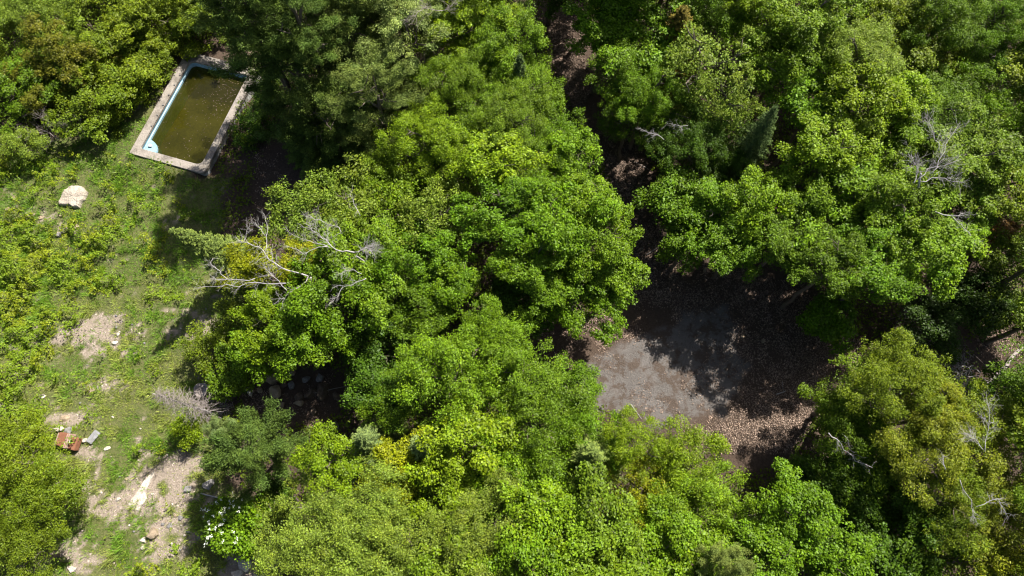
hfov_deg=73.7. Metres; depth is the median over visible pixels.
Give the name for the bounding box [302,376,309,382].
rock
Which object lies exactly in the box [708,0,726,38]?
broadleaf tree
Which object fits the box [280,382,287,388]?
rock
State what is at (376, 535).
broadleaf tree
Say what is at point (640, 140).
broadleaf tree
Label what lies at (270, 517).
shrub
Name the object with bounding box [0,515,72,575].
broadleaf tree
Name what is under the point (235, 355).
maple tree
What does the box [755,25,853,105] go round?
maple tree
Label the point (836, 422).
broadleaf tree
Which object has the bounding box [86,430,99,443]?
metal sheet
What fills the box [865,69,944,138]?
maple tree
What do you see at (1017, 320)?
maple tree
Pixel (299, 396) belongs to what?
rock
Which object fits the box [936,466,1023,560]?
broadleaf tree
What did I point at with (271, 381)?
rock
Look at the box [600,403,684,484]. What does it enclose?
broadleaf tree
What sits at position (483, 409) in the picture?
broadleaf tree
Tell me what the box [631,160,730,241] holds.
maple tree
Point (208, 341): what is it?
shrub
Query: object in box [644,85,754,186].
broadleaf tree
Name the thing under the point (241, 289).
shrub
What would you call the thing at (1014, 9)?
broadleaf tree
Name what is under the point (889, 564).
maple tree
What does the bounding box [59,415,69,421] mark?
rock
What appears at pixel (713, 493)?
broadleaf tree
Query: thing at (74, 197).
boulder
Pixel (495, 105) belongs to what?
broadleaf tree
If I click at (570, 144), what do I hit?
maple tree
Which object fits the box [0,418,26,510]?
broadleaf tree
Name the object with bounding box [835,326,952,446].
broadleaf tree
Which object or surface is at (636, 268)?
maple tree
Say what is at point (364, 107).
spruce tree
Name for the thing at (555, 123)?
broadleaf tree
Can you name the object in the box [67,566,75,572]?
rock
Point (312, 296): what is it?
maple tree
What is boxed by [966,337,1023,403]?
broadleaf tree
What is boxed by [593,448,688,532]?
broadleaf tree
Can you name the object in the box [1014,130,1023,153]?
broadleaf tree
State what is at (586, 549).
maple tree
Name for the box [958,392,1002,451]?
bare branch
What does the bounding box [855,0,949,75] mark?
maple tree
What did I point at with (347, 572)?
broadleaf tree
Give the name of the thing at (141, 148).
swimming pool
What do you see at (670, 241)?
maple tree
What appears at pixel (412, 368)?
broadleaf tree
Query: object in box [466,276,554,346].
maple tree
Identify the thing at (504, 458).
maple tree
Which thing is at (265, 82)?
pine tree
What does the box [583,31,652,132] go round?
broadleaf tree
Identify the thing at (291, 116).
pine tree
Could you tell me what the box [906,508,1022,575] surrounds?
broadleaf tree
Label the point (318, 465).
maple tree
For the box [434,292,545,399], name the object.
broadleaf tree
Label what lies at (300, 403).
rock
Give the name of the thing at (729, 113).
broadleaf tree
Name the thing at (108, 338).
gravel
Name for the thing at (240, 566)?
rock
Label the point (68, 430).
rock
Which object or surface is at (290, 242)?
maple tree
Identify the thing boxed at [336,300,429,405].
maple tree
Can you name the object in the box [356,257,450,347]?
maple tree
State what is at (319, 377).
rock
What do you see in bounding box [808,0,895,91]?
maple tree
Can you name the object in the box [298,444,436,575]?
broadleaf tree
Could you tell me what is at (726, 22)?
broadleaf tree
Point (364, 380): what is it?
maple tree
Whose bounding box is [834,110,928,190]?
maple tree
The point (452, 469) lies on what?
maple tree
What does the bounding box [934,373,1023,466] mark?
broadleaf tree
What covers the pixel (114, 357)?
grass
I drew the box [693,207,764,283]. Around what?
maple tree
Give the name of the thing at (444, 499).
maple tree
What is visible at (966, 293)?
maple tree
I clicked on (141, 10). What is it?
maple tree
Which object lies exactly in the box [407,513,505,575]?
maple tree
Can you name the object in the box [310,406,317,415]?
rock
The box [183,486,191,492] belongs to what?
rock
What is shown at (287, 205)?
broadleaf tree
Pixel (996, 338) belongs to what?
maple tree
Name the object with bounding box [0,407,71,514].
broadleaf tree
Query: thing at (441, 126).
broadleaf tree
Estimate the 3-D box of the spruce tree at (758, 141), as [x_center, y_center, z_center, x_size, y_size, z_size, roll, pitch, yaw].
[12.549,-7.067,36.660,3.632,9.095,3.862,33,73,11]
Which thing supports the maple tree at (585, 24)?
on the ground at (668, 342)
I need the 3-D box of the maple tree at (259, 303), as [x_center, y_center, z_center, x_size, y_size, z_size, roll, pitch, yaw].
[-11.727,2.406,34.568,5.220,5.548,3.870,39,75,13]
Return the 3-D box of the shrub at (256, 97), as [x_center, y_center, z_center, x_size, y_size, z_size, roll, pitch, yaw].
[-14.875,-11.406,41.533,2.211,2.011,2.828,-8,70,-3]
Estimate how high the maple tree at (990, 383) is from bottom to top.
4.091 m
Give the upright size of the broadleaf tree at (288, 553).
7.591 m
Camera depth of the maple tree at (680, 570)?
27.33 m
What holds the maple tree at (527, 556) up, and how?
on the ground at (668, 342)
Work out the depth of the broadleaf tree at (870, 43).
33.87 m
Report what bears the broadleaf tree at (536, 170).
on the ground at (668, 342)
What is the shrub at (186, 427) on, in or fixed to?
on the ground at (668, 342)
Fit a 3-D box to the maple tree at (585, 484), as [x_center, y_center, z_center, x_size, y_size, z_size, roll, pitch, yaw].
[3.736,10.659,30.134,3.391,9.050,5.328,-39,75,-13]
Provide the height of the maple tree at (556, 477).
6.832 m
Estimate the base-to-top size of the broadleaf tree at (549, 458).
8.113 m
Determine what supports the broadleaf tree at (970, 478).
on the ground at (668, 342)
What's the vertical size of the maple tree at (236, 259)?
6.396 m
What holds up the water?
in the swimming pool
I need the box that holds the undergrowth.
[0,0,1023,575]
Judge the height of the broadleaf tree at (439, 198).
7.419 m
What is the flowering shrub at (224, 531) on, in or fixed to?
on the ground at (668, 342)
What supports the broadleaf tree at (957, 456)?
on the ground at (668, 342)
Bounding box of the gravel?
[0,230,239,575]
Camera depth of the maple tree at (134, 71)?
40.96 m
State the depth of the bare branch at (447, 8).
31.51 m
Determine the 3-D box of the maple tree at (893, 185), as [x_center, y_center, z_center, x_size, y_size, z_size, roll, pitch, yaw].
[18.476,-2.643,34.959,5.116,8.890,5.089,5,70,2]
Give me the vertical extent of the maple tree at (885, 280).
8.188 m
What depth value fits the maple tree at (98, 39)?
40.91 m
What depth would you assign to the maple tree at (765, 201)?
33.16 m
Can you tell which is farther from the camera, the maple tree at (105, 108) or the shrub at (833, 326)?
the maple tree at (105, 108)
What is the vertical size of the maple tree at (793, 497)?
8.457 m
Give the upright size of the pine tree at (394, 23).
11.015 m
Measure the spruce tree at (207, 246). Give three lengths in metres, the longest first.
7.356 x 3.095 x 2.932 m
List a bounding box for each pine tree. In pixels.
[179,0,307,92]
[193,394,310,506]
[196,0,318,90]
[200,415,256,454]
[223,5,376,145]
[243,0,359,86]
[271,70,380,174]
[286,0,416,156]
[290,0,397,68]
[316,40,429,162]
[330,0,468,66]
[352,0,490,138]
[683,539,757,575]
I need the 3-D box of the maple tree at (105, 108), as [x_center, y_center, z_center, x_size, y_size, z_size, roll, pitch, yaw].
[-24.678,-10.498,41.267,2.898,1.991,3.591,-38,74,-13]
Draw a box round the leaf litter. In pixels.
[226,0,1023,454]
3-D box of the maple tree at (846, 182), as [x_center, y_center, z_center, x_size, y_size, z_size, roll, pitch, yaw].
[16.452,-2.678,35.465,7.254,7.810,5.206,-13,71,-5]
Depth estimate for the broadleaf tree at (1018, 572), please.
26.74 m
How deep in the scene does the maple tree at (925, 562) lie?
28.59 m
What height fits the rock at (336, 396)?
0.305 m
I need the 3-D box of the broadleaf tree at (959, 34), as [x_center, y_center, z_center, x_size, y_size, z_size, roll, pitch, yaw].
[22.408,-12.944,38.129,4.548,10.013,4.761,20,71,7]
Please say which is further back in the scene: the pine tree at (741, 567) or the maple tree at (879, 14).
the maple tree at (879, 14)
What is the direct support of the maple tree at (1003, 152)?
on the ground at (668, 342)
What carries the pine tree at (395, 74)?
on the ground at (668, 342)
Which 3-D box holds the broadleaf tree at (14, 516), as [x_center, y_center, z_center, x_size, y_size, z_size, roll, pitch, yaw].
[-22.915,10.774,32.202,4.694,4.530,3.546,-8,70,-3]
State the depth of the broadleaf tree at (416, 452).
29.68 m
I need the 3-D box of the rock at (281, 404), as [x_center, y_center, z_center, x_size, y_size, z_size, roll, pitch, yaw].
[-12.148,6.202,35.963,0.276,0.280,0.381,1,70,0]
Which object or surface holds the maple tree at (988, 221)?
on the ground at (668, 342)
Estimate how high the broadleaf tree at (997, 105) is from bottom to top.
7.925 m
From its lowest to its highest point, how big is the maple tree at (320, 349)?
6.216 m
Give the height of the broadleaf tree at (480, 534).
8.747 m
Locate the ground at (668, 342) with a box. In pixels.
[0,0,1023,575]
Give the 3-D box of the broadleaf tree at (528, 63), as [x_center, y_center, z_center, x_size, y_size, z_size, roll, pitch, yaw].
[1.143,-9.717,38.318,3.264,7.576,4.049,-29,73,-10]
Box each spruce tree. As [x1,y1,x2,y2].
[168,227,265,283]
[282,103,350,179]
[337,88,407,179]
[347,415,411,482]
[366,457,398,485]
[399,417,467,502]
[502,52,535,139]
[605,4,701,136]
[700,104,779,208]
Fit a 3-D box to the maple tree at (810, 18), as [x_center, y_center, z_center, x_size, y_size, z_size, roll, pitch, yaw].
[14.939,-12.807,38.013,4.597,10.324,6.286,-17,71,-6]
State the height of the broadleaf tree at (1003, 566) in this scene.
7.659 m
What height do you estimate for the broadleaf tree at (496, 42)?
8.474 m
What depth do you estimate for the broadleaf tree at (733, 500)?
29.38 m
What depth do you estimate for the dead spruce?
33.04 m
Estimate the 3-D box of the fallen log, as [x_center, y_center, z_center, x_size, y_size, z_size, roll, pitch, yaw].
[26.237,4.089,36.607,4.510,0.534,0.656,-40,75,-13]
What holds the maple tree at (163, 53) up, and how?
on the ground at (668, 342)
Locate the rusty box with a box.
[55,432,81,450]
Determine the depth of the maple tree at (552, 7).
41.15 m
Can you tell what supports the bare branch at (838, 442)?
attached to the broadleaf tree at (836, 422)
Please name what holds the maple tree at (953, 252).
on the ground at (668, 342)
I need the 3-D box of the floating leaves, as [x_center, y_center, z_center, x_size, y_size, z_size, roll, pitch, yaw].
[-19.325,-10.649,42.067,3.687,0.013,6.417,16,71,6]
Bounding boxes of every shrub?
[0,124,50,164]
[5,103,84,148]
[166,409,203,451]
[175,315,234,377]
[193,490,275,561]
[202,338,254,402]
[212,275,282,329]
[229,106,274,150]
[237,489,305,559]
[249,83,283,122]
[254,471,296,514]
[796,289,858,356]
[979,213,1023,263]
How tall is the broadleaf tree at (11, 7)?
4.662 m
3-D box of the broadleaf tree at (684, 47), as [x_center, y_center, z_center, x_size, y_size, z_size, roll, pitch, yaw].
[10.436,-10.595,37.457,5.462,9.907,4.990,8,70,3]
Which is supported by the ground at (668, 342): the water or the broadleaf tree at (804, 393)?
the broadleaf tree at (804, 393)
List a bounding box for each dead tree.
[190,209,332,309]
[280,186,387,303]
[898,107,968,213]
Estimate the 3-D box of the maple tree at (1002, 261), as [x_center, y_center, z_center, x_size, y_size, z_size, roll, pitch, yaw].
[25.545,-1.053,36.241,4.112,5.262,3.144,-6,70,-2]
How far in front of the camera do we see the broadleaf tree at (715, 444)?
29.44 m
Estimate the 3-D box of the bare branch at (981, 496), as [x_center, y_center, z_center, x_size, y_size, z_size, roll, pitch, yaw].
[17.594,7.925,26.048,4.260,2.188,1.801,24,72,8]
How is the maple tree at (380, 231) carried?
on the ground at (668, 342)
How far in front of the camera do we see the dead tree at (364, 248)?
30.80 m
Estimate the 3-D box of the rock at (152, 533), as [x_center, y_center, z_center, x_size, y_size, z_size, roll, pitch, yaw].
[-17.816,12.180,33.829,0.547,0.447,0.517,42,75,14]
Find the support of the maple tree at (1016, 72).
on the ground at (668, 342)
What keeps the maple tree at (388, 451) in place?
on the ground at (668, 342)
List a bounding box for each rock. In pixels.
[53,425,63,431]
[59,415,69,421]
[64,427,71,433]
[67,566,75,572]
[128,472,154,510]
[146,527,158,538]
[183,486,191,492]
[202,479,214,489]
[231,569,243,575]
[238,559,251,571]
[266,374,277,384]
[269,385,280,398]
[278,402,283,408]
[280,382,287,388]
[288,369,295,375]
[288,381,294,389]
[294,392,303,400]
[294,400,303,405]
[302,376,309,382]
[304,388,316,398]
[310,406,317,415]
[316,373,323,381]
[317,382,328,400]
[333,392,341,400]
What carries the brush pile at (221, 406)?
on the ground at (668, 342)
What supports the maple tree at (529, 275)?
on the ground at (668, 342)
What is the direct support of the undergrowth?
on the ground at (668, 342)
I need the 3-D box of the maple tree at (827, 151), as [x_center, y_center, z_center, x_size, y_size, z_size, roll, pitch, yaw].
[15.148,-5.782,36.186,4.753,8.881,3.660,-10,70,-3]
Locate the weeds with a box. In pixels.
[0,120,243,575]
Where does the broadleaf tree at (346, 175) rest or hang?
on the ground at (668, 342)
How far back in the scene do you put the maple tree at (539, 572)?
25.46 m
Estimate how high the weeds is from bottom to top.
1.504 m
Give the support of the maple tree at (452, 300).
on the ground at (668, 342)
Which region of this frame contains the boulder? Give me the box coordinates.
[58,186,88,208]
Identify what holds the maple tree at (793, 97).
on the ground at (668, 342)
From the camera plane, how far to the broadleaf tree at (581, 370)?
31.59 m
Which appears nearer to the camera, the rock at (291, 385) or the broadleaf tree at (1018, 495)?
the broadleaf tree at (1018, 495)
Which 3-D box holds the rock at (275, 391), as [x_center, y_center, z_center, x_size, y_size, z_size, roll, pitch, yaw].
[-12.503,5.506,36.117,0.620,0.531,0.783,-12,70,-4]
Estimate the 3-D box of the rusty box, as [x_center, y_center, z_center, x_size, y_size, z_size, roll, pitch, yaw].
[-22.880,7.896,35.226,1.115,0.465,0.740,11,79,11]
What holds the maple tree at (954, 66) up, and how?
on the ground at (668, 342)
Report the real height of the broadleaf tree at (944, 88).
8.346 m
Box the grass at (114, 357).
[0,115,278,575]
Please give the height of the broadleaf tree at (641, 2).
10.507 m
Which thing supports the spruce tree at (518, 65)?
on the ground at (668, 342)
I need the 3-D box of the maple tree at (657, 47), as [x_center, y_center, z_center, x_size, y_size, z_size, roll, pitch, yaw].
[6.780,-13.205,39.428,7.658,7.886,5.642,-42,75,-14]
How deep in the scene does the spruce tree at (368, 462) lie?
29.93 m
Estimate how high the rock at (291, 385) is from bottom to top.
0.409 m
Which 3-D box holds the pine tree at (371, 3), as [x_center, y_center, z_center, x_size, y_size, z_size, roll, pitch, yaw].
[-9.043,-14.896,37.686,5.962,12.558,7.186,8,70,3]
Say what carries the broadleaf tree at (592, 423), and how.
on the ground at (668, 342)
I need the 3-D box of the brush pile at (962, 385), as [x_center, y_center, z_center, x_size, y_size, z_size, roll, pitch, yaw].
[23.910,4.823,36.215,2.048,1.030,2.548,0,70,0]
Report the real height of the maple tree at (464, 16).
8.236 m
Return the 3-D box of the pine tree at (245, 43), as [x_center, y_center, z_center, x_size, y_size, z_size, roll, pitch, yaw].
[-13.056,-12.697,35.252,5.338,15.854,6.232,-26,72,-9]
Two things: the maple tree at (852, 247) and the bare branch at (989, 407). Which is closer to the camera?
the bare branch at (989, 407)
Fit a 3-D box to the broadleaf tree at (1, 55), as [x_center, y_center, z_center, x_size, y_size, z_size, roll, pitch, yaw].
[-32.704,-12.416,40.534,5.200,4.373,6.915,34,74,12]
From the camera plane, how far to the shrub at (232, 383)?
34.69 m
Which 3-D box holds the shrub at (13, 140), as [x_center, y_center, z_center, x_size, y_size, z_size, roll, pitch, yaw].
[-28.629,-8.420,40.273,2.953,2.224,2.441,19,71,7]
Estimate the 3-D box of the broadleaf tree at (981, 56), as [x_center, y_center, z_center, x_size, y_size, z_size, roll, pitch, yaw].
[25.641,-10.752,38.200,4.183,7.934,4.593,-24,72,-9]
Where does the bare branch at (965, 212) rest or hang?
attached to the maple tree at (893, 185)
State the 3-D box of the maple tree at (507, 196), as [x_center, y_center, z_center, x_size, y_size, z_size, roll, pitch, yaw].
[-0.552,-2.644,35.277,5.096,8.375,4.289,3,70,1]
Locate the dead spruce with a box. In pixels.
[150,385,228,424]
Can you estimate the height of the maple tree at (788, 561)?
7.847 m
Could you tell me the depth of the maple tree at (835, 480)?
30.86 m
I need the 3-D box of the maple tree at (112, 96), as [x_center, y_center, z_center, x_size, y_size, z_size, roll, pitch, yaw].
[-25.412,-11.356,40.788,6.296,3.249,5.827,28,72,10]
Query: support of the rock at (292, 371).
on the ground at (668, 342)
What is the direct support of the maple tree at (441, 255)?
on the ground at (668, 342)
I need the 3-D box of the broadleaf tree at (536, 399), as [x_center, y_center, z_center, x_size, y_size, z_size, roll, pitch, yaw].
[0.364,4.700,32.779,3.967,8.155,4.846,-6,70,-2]
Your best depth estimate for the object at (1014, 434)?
28.24 m
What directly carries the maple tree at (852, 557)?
on the ground at (668, 342)
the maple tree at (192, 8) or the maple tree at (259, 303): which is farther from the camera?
the maple tree at (192, 8)
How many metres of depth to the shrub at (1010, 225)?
36.16 m
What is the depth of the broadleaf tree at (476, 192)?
35.27 m
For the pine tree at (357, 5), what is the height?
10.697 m
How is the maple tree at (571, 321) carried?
on the ground at (668, 342)
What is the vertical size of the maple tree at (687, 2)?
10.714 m
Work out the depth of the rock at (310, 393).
35.99 m
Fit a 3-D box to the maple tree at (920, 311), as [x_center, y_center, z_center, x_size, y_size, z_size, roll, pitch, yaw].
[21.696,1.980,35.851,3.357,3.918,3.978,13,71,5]
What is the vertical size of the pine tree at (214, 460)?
7.168 m
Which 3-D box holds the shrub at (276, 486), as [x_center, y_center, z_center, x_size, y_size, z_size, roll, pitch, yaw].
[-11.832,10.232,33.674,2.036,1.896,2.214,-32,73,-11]
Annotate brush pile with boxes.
[188,397,235,419]
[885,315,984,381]
[943,357,980,395]
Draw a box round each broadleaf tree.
[0,0,89,68]
[0,1,17,43]
[0,39,15,89]
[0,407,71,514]
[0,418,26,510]
[0,476,69,556]
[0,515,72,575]
[1,452,91,527]
[242,464,377,575]
[257,168,358,254]
[292,152,398,261]
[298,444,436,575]
[315,506,414,575]
[337,149,438,264]
[345,489,463,575]
[353,362,461,434]
[358,139,423,209]
[372,92,486,194]
[388,321,502,435]
[393,172,477,256]
[408,44,505,124]
[409,83,511,164]
[415,124,493,219]
[421,466,543,575]
[425,361,537,453]
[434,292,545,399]
[452,31,551,118]
[469,77,556,169]
[470,0,548,83]
[478,326,565,429]
[485,128,587,212]
[493,361,595,480]
[501,55,566,134]
[523,94,586,168]
[523,350,606,438]
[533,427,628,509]
[548,402,628,476]
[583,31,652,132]
[592,95,662,160]
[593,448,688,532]
[595,55,694,149]
[596,0,655,59]
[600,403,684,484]
[635,414,731,510]
[640,458,758,557]
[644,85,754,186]
[656,86,701,156]
[660,20,770,121]
[688,0,768,62]
[689,59,768,169]
[701,466,779,570]
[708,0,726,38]
[795,18,918,140]
[796,352,901,445]
[812,389,919,496]
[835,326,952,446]
[869,399,975,511]
[873,0,997,103]
[877,64,994,173]
[882,364,989,466]
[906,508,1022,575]
[919,458,997,555]
[922,57,1023,164]
[929,413,1023,530]
[933,0,1023,89]
[933,521,1023,575]
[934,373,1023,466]
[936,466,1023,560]
[940,26,1023,123]
[959,451,1023,512]
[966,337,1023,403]
[981,84,1023,147]
[997,204,1023,286]
[1011,564,1023,575]
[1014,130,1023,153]
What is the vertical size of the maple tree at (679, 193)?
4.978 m
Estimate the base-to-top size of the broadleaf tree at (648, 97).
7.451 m
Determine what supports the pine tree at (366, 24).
on the ground at (668, 342)
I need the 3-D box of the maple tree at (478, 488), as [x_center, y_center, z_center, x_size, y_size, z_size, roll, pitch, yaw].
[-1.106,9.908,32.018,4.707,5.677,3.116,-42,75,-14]
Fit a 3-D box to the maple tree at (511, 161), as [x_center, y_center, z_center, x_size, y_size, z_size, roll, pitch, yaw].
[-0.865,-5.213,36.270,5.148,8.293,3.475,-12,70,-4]
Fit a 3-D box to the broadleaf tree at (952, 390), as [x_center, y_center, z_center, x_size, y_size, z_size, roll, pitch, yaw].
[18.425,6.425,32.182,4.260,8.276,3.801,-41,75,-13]
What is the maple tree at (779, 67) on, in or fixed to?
on the ground at (668, 342)
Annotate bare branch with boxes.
[404,0,463,29]
[637,119,690,139]
[828,433,874,475]
[935,211,980,253]
[939,454,1014,528]
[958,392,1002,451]
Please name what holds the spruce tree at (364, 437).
on the ground at (668, 342)
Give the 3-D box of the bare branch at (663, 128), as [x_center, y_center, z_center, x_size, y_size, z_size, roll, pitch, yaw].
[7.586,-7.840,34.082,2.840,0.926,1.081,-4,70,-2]
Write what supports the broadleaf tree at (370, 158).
on the ground at (668, 342)
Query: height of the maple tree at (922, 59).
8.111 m
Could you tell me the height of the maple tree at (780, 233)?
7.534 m
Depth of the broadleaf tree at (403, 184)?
34.34 m
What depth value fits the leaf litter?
37.61 m
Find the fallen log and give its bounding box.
[981,346,1023,383]
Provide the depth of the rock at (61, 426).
35.50 m
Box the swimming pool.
[130,52,261,175]
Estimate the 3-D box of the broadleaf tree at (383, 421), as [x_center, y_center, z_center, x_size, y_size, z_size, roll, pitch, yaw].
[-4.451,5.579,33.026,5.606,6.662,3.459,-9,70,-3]
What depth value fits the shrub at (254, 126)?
40.85 m
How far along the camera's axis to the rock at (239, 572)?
33.14 m
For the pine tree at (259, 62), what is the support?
on the ground at (668, 342)
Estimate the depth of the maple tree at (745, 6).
36.22 m
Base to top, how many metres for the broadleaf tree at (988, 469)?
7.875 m
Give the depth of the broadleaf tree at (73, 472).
32.13 m
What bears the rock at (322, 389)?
on the ground at (668, 342)
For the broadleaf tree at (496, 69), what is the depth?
36.48 m
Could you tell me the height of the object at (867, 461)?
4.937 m
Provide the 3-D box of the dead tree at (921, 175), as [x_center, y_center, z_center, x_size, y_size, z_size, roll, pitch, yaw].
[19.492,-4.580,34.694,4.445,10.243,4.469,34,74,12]
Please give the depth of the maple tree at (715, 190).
34.10 m
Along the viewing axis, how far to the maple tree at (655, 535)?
27.95 m
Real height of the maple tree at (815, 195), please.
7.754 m
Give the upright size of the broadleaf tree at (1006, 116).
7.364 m
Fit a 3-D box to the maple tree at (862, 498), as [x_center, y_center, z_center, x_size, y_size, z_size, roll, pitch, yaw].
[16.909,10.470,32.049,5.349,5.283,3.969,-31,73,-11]
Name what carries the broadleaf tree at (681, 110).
on the ground at (668, 342)
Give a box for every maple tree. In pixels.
[0,11,135,133]
[0,39,64,136]
[35,0,157,64]
[37,59,140,144]
[72,14,170,123]
[81,83,124,141]
[100,0,212,93]
[133,37,177,86]
[146,0,226,43]
[213,234,280,297]
[226,281,311,380]
[226,325,283,385]
[263,312,358,382]
[272,237,389,343]
[274,235,318,285]
[287,419,363,505]
[312,207,410,328]
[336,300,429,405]
[338,369,422,433]
[353,425,438,521]
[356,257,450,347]
[360,212,477,317]
[401,387,520,496]
[406,447,486,545]
[407,0,536,91]
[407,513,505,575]
[416,245,482,322]
[438,471,523,531]
[442,128,550,215]
[448,175,551,255]
[465,412,556,495]
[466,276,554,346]
[474,218,581,314]
[477,511,572,575]
[495,474,592,575]
[498,167,620,261]
[501,453,581,520]
[525,253,638,346]
[531,564,548,575]
[535,0,568,25]
[543,125,603,195]
[556,167,631,239]
[557,459,647,575]
[558,235,651,311]
[558,517,659,575]
[560,0,644,94]
[560,202,644,287]
[589,0,714,96]
[603,493,710,575]
[622,0,707,8]
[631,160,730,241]
[646,156,702,220]
[650,513,744,575]
[654,219,710,275]
[676,175,769,268]
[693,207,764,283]
[714,0,797,92]
[719,164,801,241]
[721,22,807,137]
[723,514,806,575]
[739,456,837,546]
[746,182,841,280]
[752,0,868,109]
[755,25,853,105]
[761,67,861,172]
[765,140,855,235]
[771,451,821,515]
[773,110,885,213]
[778,501,882,575]
[780,222,871,309]
[794,155,921,270]
[798,450,901,533]
[799,56,908,171]
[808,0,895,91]
[818,211,962,304]
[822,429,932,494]
[822,498,910,575]
[832,464,935,562]
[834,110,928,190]
[844,164,961,259]
[851,8,947,114]
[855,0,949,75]
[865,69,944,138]
[867,213,991,301]
[880,122,973,190]
[889,489,972,575]
[896,27,972,119]
[896,291,972,364]
[906,89,1023,218]
[935,174,1004,242]
[939,264,1016,342]
[953,141,1023,221]
[966,227,1023,289]
[966,357,1023,414]
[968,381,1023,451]
[973,284,1023,340]
[984,254,1023,344]
[996,16,1023,110]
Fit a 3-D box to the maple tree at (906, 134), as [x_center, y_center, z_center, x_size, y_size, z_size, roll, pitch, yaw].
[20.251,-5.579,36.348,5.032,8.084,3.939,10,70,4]
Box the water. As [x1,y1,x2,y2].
[152,66,243,163]
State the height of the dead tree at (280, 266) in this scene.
7.507 m
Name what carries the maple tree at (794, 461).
on the ground at (668, 342)
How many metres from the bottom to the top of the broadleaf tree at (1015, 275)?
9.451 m
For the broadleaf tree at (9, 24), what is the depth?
41.94 m
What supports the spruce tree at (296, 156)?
on the ground at (668, 342)
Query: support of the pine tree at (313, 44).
on the ground at (668, 342)
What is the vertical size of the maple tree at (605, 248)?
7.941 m
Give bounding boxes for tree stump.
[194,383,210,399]
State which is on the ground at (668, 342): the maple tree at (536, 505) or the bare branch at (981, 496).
the maple tree at (536, 505)
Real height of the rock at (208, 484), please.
0.287 m
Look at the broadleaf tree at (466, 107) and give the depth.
35.44 m
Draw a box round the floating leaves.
[158,70,238,157]
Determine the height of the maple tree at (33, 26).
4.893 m
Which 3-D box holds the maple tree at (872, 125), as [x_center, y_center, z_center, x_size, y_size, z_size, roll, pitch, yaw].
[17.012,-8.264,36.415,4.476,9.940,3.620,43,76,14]
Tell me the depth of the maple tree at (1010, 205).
32.31 m
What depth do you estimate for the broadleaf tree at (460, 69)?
35.20 m
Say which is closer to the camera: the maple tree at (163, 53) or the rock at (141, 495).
the rock at (141, 495)
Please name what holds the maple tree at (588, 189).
on the ground at (668, 342)
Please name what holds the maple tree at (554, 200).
on the ground at (668, 342)
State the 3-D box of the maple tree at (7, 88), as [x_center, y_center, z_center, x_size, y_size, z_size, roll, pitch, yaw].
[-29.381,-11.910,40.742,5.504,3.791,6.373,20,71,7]

